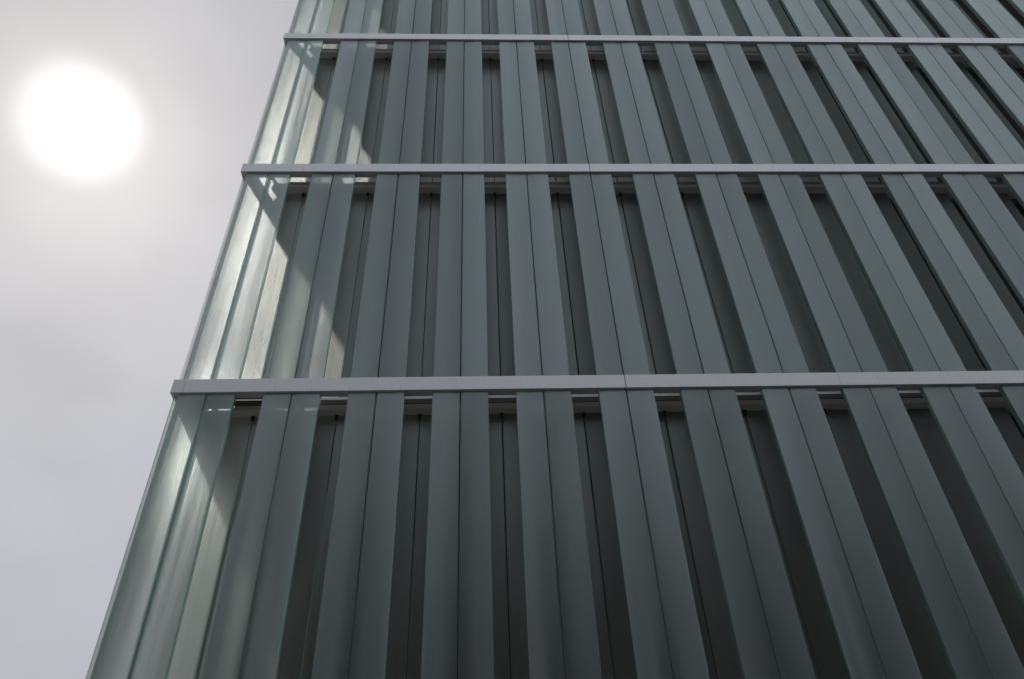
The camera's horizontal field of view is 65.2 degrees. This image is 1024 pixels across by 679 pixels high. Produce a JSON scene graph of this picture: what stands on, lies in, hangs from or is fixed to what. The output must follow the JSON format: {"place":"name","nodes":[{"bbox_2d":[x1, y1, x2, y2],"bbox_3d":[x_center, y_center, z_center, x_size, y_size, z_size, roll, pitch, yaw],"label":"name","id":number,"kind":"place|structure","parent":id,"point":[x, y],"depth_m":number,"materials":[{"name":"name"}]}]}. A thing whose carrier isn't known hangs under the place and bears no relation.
{"place":"outdoors","nodes":[
{"label":"outdoors","id":0,"kind":"place"},
{"bbox_2d":[0,0,299,678],"label":"sky","id":1,"kind":"structure","parent":0,"point":[129,129],"materials":[{"name":"grey"}]},
{"bbox_2d":[90,0,1023,678],"bbox_3d":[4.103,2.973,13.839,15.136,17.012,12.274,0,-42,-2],"label":"glass building","id":2,"kind":"structure","parent":0,"point":[608,338],"depth_m":8.04,"materials":[{"name":"metal"}]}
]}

